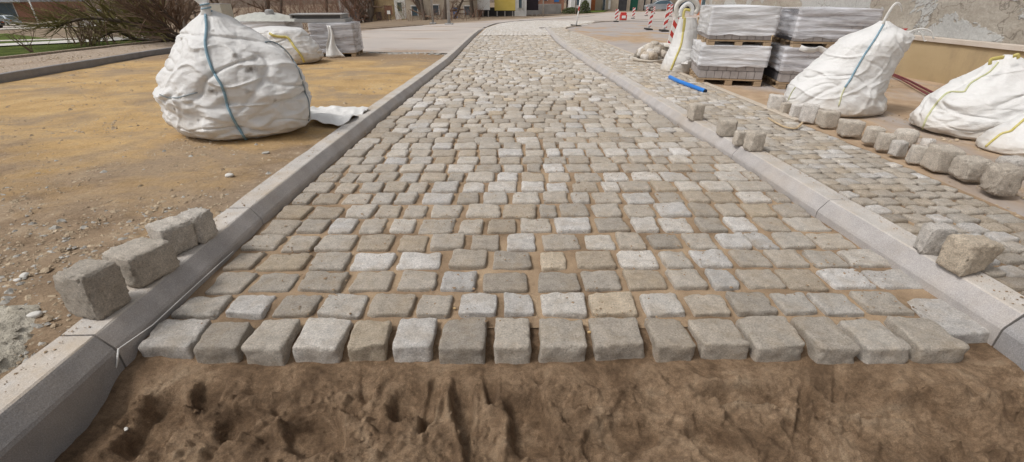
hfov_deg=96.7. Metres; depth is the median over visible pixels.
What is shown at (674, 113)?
kerbstone
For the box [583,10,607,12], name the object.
grass
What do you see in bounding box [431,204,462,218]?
granite sett
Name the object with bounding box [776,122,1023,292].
strip bed
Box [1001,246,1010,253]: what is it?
sett
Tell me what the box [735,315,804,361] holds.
granite sett
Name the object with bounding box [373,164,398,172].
granite sett
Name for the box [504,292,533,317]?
granite sett
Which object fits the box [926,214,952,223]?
sett
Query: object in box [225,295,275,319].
granite sett
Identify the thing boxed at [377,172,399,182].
granite sett
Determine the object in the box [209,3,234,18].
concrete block
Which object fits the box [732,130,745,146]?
loose sett
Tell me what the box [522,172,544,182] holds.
granite sett
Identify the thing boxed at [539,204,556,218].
granite sett
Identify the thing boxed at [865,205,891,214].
sett
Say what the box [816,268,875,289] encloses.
granite sett
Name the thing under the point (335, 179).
granite sett
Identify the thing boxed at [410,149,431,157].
granite sett
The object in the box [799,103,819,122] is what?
loose sett
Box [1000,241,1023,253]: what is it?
sett
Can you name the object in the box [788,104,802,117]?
loose sett
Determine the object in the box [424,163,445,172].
granite sett
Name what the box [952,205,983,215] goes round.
sett
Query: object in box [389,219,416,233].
granite sett
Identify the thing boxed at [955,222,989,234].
sett
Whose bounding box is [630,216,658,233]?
granite sett
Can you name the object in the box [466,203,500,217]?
granite sett
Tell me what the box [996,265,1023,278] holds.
sett
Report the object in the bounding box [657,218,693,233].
granite sett
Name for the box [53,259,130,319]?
loose sett
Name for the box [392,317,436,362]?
granite sett
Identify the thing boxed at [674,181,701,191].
granite sett
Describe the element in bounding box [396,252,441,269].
granite sett
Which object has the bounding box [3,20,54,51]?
bare shrub
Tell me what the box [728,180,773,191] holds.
granite sett
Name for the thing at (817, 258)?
granite sett
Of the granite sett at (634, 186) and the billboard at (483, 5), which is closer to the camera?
the granite sett at (634, 186)
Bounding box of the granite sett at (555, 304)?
[540,292,586,318]
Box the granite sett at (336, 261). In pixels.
[308,252,351,271]
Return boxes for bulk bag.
[153,0,312,140]
[253,26,323,63]
[660,0,700,73]
[783,2,934,117]
[909,53,1023,139]
[975,114,1023,156]
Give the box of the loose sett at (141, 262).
[102,237,179,287]
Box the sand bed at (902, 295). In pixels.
[179,39,937,329]
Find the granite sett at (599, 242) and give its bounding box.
[584,235,615,249]
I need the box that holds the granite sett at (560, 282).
[538,272,580,292]
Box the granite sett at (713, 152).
[689,148,723,156]
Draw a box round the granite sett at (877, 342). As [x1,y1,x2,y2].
[837,318,910,363]
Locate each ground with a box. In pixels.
[0,3,672,53]
[0,52,445,378]
[567,21,1023,215]
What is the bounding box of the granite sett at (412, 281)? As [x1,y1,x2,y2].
[397,270,436,291]
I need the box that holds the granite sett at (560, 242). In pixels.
[542,234,580,250]
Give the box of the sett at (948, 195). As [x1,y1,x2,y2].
[934,191,962,199]
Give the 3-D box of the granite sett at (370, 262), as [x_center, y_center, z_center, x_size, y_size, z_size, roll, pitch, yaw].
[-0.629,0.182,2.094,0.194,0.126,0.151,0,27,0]
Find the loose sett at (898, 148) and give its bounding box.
[887,139,908,156]
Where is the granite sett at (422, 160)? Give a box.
[410,156,432,164]
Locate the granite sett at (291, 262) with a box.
[255,253,311,271]
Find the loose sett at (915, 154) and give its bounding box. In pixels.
[905,144,927,163]
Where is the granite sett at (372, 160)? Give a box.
[362,156,384,164]
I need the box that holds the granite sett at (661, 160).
[651,157,669,164]
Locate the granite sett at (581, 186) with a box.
[572,181,598,192]
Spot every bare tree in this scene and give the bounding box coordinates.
[0,0,177,47]
[94,0,214,41]
[210,0,244,13]
[239,0,277,12]
[267,0,282,13]
[336,0,368,22]
[346,0,386,21]
[396,0,428,19]
[409,0,444,19]
[442,0,463,19]
[446,0,474,18]
[469,0,473,17]
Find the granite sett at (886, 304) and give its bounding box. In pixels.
[848,291,914,315]
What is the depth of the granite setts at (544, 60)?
5.13 m
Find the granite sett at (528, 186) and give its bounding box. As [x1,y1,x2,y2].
[521,181,544,192]
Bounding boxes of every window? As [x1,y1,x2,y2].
[0,2,18,17]
[383,5,393,14]
[396,2,402,10]
[410,5,418,15]
[430,4,439,14]
[463,5,469,14]
[518,0,522,7]
[607,0,610,9]
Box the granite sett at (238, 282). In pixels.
[205,272,257,294]
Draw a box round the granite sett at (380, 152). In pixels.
[366,149,385,157]
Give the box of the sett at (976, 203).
[955,199,988,207]
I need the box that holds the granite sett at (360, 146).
[352,143,373,150]
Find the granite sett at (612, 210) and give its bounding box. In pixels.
[591,203,621,217]
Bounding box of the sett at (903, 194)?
[893,191,919,198]
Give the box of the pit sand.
[54,315,1023,461]
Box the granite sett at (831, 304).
[806,293,863,316]
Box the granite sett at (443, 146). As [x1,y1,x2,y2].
[432,142,452,150]
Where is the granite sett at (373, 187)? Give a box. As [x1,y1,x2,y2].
[359,181,384,193]
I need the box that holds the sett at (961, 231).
[946,223,967,233]
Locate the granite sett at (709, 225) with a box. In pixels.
[694,217,727,232]
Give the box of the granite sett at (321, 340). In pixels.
[292,317,352,363]
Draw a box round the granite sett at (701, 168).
[690,163,715,171]
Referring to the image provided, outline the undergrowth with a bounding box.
[39,0,486,21]
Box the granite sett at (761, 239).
[743,232,779,249]
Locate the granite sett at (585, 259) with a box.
[575,250,615,269]
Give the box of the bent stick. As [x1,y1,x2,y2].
[767,117,802,129]
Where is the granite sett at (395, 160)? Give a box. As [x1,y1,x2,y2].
[384,157,408,164]
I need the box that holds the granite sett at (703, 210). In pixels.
[687,202,718,217]
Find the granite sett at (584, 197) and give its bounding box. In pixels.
[570,192,589,203]
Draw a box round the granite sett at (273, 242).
[241,234,286,250]
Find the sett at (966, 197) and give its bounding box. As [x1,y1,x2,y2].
[955,192,973,199]
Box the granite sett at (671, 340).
[644,318,695,362]
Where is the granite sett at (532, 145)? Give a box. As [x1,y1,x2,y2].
[525,142,540,149]
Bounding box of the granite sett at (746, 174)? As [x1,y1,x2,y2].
[742,171,759,180]
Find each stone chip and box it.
[19,272,29,278]
[26,311,42,317]
[225,173,233,176]
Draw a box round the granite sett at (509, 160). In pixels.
[499,157,519,164]
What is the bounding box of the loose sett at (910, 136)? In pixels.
[893,128,919,146]
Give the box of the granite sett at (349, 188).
[335,183,358,193]
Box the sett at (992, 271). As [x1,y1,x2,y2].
[981,265,1005,277]
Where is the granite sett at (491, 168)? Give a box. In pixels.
[475,164,501,172]
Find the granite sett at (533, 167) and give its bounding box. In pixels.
[527,163,540,172]
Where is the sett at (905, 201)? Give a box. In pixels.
[894,197,918,206]
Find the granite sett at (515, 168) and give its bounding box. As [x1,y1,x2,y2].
[504,164,522,172]
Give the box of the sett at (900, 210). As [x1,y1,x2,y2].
[885,205,912,214]
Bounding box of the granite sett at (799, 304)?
[769,292,816,315]
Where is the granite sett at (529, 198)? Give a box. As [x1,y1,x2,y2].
[512,192,539,204]
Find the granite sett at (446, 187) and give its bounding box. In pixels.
[431,181,458,193]
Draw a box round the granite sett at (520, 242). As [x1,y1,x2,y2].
[507,233,535,251]
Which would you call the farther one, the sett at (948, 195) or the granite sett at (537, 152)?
the granite sett at (537, 152)
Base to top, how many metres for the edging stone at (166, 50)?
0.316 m
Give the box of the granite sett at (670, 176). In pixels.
[658,172,689,181]
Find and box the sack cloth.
[310,105,368,125]
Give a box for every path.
[0,26,77,29]
[0,37,115,40]
[0,37,148,45]
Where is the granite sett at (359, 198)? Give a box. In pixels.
[341,193,372,204]
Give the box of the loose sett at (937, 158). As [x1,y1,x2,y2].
[919,143,965,172]
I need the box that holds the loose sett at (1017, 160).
[995,155,1023,167]
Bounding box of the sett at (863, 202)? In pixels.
[851,198,877,206]
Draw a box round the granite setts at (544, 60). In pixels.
[358,35,700,144]
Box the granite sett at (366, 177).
[356,173,378,182]
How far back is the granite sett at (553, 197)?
2.70 m
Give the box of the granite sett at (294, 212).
[276,205,313,219]
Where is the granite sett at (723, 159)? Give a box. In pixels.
[713,155,734,163]
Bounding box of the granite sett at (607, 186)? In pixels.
[600,182,619,192]
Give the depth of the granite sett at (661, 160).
3.33 m
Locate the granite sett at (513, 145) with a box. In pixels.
[504,142,521,148]
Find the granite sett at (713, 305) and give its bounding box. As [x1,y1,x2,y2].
[683,294,730,316]
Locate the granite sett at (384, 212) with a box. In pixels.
[375,205,401,217]
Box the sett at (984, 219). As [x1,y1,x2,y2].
[970,215,997,222]
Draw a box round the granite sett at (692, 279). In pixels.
[665,269,707,290]
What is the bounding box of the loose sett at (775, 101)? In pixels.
[767,94,785,109]
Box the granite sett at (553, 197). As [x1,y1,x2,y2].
[543,191,568,203]
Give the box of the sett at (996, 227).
[979,222,1012,233]
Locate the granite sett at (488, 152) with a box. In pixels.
[479,149,496,157]
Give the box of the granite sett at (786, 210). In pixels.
[772,203,810,217]
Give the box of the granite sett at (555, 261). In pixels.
[540,252,566,271]
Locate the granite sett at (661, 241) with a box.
[646,234,682,249]
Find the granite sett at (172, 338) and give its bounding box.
[138,318,211,358]
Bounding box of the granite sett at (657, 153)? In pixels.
[648,149,671,156]
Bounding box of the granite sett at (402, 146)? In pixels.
[391,143,409,149]
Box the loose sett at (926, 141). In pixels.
[920,138,935,146]
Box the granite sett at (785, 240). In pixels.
[771,232,815,249]
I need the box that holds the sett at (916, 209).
[905,205,936,214]
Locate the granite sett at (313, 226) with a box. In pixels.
[296,219,330,233]
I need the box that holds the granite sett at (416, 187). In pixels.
[407,182,428,193]
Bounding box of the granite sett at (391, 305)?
[367,293,416,317]
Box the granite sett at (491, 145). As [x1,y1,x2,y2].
[479,142,500,149]
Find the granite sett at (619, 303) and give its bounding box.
[588,291,637,317]
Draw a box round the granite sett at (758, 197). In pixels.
[735,191,771,203]
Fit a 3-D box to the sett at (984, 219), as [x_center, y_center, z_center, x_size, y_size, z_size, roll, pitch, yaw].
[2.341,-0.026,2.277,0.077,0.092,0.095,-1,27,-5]
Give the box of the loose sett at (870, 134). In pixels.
[861,126,885,144]
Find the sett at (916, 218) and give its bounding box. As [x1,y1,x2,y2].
[902,214,933,223]
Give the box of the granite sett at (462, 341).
[438,317,486,363]
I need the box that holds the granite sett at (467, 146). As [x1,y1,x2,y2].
[454,142,476,149]
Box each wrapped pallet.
[689,39,771,86]
[697,4,781,45]
[761,42,822,88]
[772,6,884,48]
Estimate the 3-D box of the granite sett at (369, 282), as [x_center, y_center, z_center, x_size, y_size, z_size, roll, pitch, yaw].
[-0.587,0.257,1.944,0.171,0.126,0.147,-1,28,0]
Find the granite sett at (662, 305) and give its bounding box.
[639,292,684,317]
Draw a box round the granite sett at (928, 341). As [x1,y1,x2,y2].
[884,316,969,363]
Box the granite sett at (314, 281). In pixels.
[297,271,349,293]
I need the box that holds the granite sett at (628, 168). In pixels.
[620,163,648,172]
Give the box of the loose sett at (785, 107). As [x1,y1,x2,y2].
[779,102,791,113]
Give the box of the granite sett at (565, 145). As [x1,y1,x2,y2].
[559,141,575,149]
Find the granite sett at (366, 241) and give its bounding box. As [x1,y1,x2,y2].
[356,234,395,251]
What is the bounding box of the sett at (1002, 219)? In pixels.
[986,214,1023,224]
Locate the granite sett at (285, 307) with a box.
[272,295,322,318]
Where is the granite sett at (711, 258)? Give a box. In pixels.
[688,249,732,268]
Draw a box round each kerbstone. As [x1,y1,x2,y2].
[0,336,124,461]
[61,208,262,366]
[229,150,331,223]
[308,119,370,163]
[353,98,396,129]
[383,84,415,107]
[404,73,429,91]
[420,65,440,79]
[432,59,448,70]
[441,54,454,64]
[447,49,458,57]
[453,46,462,53]
[456,43,465,48]
[561,43,571,48]
[565,45,576,52]
[571,49,583,57]
[577,53,591,62]
[585,58,602,70]
[595,64,616,77]
[608,72,636,89]
[625,83,659,103]
[647,96,686,125]
[679,116,740,158]
[732,146,848,217]
[816,200,1023,345]
[993,317,1023,370]
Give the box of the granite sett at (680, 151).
[669,148,691,156]
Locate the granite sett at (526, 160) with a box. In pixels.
[522,155,542,164]
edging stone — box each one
[0,68,39,82]
[37,63,73,75]
[69,59,101,69]
[96,55,125,64]
[121,51,145,60]
[140,49,164,56]
[161,47,170,53]
[681,73,709,84]
[707,84,748,99]
[743,99,800,122]
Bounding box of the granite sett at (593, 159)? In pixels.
[590,156,612,163]
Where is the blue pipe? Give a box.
[668,75,706,92]
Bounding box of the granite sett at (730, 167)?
[714,163,747,171]
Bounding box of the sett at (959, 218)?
[946,213,980,223]
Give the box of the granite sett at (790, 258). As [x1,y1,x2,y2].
[763,249,809,268]
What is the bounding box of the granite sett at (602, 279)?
[580,270,621,291]
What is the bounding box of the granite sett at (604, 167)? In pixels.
[590,163,618,172]
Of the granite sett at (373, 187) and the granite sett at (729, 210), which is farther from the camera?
the granite sett at (373, 187)
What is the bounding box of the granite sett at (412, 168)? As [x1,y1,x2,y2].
[399,164,424,173]
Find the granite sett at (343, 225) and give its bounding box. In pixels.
[328,218,358,233]
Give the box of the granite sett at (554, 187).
[546,182,568,192]
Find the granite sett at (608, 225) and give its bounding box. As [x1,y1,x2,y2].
[594,217,629,232]
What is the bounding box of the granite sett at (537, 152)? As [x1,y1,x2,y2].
[525,149,543,157]
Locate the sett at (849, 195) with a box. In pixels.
[838,191,859,199]
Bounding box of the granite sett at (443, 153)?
[432,149,456,157]
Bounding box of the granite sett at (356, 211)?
[345,204,377,218]
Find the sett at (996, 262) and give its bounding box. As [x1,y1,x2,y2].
[989,259,1000,265]
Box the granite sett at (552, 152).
[546,148,560,156]
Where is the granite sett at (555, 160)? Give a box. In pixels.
[544,157,566,163]
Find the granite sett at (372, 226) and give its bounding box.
[359,218,387,233]
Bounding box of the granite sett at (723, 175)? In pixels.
[714,171,747,180]
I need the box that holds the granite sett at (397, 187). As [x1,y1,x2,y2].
[384,181,407,193]
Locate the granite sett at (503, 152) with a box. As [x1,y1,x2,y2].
[498,148,522,157]
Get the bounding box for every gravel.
[0,41,173,71]
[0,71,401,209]
[0,120,318,369]
[0,130,271,355]
[0,305,42,369]
[1,56,428,137]
[4,101,380,391]
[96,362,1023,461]
[363,51,446,54]
[658,96,1023,304]
[747,83,1023,216]
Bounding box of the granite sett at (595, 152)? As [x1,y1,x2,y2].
[585,149,603,156]
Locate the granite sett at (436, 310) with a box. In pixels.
[416,295,452,318]
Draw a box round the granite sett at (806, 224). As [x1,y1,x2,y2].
[782,217,831,231]
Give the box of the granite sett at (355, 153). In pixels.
[344,149,367,157]
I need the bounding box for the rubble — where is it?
[0,304,39,373]
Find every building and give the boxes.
[0,0,85,21]
[338,0,366,21]
[373,0,395,20]
[394,0,406,18]
[405,0,477,20]
[515,0,526,15]
[538,0,563,10]
[566,0,590,9]
[591,0,629,10]
[629,0,660,10]
[697,0,705,14]
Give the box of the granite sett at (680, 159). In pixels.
[668,155,692,164]
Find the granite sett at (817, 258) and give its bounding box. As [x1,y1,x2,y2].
[802,250,849,268]
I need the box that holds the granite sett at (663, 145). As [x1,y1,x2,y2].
[657,142,680,149]
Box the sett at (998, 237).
[983,231,1019,242]
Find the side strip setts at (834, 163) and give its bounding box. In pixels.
[550,28,1023,295]
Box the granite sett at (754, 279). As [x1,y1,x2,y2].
[735,269,785,289]
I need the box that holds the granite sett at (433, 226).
[418,218,455,234]
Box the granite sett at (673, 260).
[658,251,693,268]
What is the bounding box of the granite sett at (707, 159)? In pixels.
[690,155,716,163]
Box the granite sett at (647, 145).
[637,141,658,149]
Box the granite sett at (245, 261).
[223,252,266,271]
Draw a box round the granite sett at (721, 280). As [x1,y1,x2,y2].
[704,268,739,290]
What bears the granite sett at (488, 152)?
on the sand bed at (902, 295)
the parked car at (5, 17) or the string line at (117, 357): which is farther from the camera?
the parked car at (5, 17)
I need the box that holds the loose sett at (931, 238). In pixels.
[913,222,957,255]
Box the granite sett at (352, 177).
[339,173,359,182]
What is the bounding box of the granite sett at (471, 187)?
[462,182,484,192]
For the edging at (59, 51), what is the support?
on the verge
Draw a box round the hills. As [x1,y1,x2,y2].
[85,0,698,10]
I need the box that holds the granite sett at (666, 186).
[650,180,676,191]
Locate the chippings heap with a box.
[234,12,293,20]
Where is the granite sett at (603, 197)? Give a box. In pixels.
[591,191,621,203]
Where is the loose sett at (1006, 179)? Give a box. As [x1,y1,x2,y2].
[979,162,1023,196]
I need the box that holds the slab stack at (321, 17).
[289,13,351,22]
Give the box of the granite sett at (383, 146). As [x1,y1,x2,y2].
[373,143,391,150]
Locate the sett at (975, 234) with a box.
[957,233,993,240]
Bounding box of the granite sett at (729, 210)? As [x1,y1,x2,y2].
[714,203,745,216]
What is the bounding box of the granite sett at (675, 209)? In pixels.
[653,202,691,217]
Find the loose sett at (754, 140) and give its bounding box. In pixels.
[743,130,766,151]
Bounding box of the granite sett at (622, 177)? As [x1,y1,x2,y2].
[603,172,628,181]
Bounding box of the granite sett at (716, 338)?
[688,318,749,359]
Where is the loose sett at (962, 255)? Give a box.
[935,234,1005,276]
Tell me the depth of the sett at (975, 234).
2.10 m
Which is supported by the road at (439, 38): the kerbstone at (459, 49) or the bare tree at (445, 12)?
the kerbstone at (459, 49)
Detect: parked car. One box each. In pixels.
[0,15,21,25]
[644,0,674,10]
[670,1,695,10]
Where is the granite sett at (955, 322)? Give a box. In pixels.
[907,298,989,342]
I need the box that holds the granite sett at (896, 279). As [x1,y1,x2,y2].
[860,269,922,289]
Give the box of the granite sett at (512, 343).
[493,318,530,363]
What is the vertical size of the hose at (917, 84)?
0.057 m
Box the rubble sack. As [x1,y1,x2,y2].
[632,41,670,62]
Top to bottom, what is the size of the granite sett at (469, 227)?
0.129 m
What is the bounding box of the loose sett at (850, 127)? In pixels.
[836,118,865,136]
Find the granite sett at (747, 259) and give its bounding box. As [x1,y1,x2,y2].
[728,249,772,267]
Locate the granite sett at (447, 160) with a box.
[434,156,453,164]
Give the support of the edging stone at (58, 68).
on the verge
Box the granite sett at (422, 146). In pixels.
[409,143,432,150]
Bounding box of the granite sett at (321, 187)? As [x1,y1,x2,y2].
[303,182,334,193]
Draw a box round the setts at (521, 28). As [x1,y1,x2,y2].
[479,20,595,35]
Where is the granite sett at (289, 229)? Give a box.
[260,220,302,236]
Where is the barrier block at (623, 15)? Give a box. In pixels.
[619,12,626,19]
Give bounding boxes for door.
[375,11,382,19]
[591,0,595,9]
[617,0,627,10]
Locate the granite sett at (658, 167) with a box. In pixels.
[646,164,668,171]
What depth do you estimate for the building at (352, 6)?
58.34 m
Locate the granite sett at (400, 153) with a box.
[386,149,408,157]
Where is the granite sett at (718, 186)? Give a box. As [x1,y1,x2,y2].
[699,180,732,191]
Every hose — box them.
[892,75,928,95]
[893,73,933,92]
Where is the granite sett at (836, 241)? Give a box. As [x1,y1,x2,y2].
[805,233,856,249]
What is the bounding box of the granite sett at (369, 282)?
[348,271,394,293]
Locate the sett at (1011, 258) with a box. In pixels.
[995,252,1023,265]
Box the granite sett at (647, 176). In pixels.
[631,171,661,181]
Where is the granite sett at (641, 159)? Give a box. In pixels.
[628,155,652,164]
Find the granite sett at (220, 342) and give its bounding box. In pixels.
[194,322,254,363]
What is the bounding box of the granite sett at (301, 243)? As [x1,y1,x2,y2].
[281,235,320,252]
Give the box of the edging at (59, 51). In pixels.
[0,24,422,58]
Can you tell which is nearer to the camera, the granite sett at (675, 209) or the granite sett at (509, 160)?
the granite sett at (675, 209)
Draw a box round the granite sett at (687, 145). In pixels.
[678,141,698,149]
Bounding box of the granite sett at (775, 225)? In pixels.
[752,217,790,231]
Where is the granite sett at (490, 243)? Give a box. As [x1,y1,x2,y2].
[471,235,498,251]
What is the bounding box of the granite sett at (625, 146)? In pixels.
[618,142,638,150]
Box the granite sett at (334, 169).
[325,165,348,172]
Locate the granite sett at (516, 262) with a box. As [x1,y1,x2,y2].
[492,251,531,269]
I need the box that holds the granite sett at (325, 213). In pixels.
[308,206,344,219]
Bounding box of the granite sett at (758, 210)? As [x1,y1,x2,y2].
[740,203,776,217]
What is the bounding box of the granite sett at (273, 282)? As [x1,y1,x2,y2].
[248,273,299,292]
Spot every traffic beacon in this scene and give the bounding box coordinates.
[613,9,618,21]
[631,8,635,18]
[644,11,653,29]
[659,7,670,31]
[667,17,678,42]
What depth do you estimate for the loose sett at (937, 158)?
2.83 m
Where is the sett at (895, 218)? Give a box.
[880,213,907,223]
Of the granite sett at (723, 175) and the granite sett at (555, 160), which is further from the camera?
the granite sett at (555, 160)
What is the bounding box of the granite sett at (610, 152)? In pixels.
[603,148,626,157]
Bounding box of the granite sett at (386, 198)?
[371,192,395,204]
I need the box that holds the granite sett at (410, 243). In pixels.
[397,235,428,252]
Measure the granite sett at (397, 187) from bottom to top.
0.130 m
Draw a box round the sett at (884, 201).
[871,197,901,206]
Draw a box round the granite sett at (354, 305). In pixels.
[317,294,368,319]
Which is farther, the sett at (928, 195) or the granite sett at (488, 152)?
the granite sett at (488, 152)
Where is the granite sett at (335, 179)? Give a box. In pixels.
[316,173,342,182]
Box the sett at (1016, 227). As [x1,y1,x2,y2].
[1003,223,1023,232]
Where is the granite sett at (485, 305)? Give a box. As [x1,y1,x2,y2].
[458,293,496,317]
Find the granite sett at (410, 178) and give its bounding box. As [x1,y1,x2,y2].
[399,173,419,183]
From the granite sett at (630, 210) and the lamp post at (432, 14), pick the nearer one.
the granite sett at (630, 210)
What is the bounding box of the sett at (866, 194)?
[854,190,877,198]
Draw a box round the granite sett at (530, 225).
[520,218,551,232]
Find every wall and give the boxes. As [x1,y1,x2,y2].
[479,7,514,15]
[526,4,560,14]
[697,0,1023,84]
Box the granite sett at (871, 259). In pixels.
[837,249,890,267]
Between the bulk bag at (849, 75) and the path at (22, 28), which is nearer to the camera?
the bulk bag at (849, 75)
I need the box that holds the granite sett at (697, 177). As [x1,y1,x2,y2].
[686,172,717,182]
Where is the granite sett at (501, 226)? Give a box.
[487,219,515,233]
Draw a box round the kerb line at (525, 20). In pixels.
[485,15,594,26]
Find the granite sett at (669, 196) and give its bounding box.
[654,192,684,203]
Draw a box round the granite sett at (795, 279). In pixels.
[774,269,828,291]
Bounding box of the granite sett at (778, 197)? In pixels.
[765,192,791,203]
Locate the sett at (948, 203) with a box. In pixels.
[930,199,959,207]
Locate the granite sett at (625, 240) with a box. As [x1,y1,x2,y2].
[615,232,646,250]
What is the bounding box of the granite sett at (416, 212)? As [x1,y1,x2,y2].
[403,205,427,218]
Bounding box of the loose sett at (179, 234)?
[144,216,197,254]
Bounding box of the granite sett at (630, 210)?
[623,204,655,218]
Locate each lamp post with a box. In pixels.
[430,0,435,23]
[445,0,452,24]
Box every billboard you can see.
[477,0,489,16]
[494,0,514,15]
[526,0,538,15]
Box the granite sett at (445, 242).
[430,233,464,251]
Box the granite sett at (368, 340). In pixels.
[347,320,391,361]
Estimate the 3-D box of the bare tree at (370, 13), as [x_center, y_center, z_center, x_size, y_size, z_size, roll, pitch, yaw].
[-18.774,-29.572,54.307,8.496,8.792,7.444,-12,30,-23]
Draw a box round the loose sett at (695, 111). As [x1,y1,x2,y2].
[686,102,705,120]
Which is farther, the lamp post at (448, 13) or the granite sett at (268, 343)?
the lamp post at (448, 13)
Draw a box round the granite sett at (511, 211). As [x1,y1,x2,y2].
[503,204,536,219]
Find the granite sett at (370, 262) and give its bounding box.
[350,253,396,270]
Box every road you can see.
[3,21,59,26]
[361,11,697,52]
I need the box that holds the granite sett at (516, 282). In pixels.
[483,272,527,293]
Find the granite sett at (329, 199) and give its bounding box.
[312,193,342,204]
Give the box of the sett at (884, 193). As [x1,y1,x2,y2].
[870,190,895,198]
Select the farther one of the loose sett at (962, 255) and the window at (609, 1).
the window at (609, 1)
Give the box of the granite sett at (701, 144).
[696,141,712,147]
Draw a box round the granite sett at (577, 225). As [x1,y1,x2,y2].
[554,217,590,233]
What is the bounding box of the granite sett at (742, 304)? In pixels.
[725,291,777,316]
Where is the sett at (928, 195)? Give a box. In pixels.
[915,191,939,199]
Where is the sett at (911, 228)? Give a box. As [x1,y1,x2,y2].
[895,223,920,233]
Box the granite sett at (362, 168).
[348,165,374,173]
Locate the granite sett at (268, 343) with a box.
[241,319,301,365]
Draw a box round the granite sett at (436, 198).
[422,193,453,204]
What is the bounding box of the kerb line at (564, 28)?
[563,19,655,30]
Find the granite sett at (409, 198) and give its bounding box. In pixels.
[394,192,418,204]
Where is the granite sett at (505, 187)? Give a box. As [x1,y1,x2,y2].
[488,181,516,192]
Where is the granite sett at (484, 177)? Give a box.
[466,171,494,182]
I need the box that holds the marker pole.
[571,0,580,25]
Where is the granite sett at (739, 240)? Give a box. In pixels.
[714,232,751,249]
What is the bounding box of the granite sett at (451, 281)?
[440,271,477,291]
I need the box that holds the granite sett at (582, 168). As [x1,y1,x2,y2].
[565,164,590,172]
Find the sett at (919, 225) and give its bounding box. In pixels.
[914,222,928,227]
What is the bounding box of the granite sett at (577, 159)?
[568,155,589,164]
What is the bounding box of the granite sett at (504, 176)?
[497,172,517,181]
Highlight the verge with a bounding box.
[0,11,657,75]
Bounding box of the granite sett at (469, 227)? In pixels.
[458,219,483,234]
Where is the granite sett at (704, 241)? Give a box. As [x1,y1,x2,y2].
[681,233,717,249]
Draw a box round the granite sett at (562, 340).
[538,318,586,362]
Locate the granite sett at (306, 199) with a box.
[292,192,316,204]
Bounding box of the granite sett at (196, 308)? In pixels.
[171,295,232,319]
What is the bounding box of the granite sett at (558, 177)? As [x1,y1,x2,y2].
[548,172,569,182]
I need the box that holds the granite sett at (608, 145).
[599,142,617,148]
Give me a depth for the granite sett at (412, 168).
3.15 m
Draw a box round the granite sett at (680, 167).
[667,164,691,171]
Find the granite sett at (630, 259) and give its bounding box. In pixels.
[616,250,658,269]
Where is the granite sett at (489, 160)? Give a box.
[480,156,496,164]
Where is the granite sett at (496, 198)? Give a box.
[483,192,507,204]
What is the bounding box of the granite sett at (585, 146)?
[577,142,597,149]
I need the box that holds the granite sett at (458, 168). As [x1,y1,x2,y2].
[448,164,474,172]
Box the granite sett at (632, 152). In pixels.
[627,148,647,156]
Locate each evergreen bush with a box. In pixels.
[561,7,582,13]
[579,0,590,12]
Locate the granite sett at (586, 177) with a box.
[574,173,601,182]
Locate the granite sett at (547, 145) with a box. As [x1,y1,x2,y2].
[543,141,555,149]
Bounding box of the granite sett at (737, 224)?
[722,217,757,232]
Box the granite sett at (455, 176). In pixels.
[448,172,464,182]
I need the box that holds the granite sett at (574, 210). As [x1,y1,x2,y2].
[559,203,589,216]
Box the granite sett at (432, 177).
[420,173,446,182]
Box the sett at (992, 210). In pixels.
[979,206,1009,214]
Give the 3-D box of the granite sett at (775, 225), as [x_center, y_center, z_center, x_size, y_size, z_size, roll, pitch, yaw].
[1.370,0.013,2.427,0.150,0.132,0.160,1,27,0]
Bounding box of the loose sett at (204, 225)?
[175,207,217,243]
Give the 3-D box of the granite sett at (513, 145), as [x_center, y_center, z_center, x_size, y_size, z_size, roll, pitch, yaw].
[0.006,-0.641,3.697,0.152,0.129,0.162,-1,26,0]
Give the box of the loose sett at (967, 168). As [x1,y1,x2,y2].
[948,155,993,182]
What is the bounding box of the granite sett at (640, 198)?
[622,192,654,204]
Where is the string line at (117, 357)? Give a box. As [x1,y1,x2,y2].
[116,251,232,367]
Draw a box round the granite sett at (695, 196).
[682,191,710,203]
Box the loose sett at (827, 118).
[815,109,840,128]
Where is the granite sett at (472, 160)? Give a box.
[457,156,478,164]
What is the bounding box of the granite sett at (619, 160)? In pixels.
[611,156,627,164]
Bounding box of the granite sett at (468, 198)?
[457,192,478,204]
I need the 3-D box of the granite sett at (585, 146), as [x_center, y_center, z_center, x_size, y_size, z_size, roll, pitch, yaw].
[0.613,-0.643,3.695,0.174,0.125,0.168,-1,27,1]
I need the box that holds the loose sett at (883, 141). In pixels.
[874,132,896,150]
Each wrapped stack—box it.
[238,21,302,28]
[308,22,363,56]
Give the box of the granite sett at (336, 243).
[314,234,358,251]
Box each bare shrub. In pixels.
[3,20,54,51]
[26,0,109,44]
[50,0,152,43]
[61,2,113,46]
[96,0,193,40]
[254,0,333,28]
[292,0,368,27]
[309,0,344,12]
[337,0,362,21]
[367,1,394,20]
[389,0,404,19]
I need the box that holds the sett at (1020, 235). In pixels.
[1010,231,1023,240]
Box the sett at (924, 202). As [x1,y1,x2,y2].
[912,198,935,206]
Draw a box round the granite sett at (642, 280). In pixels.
[622,269,666,291]
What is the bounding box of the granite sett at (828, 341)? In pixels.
[790,316,860,364]
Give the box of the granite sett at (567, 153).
[562,149,584,157]
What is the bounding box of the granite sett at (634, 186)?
[618,181,650,192]
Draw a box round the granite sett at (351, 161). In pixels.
[335,157,364,164]
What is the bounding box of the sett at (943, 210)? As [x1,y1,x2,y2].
[927,206,960,215]
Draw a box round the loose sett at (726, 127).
[716,117,737,136]
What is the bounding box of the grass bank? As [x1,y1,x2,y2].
[0,33,149,56]
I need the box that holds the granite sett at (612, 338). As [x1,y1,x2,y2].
[588,317,644,360]
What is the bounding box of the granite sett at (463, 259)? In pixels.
[448,249,487,269]
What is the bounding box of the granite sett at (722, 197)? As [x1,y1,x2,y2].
[704,191,738,203]
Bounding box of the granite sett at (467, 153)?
[458,150,476,157]
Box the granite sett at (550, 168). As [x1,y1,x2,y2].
[543,164,563,172]

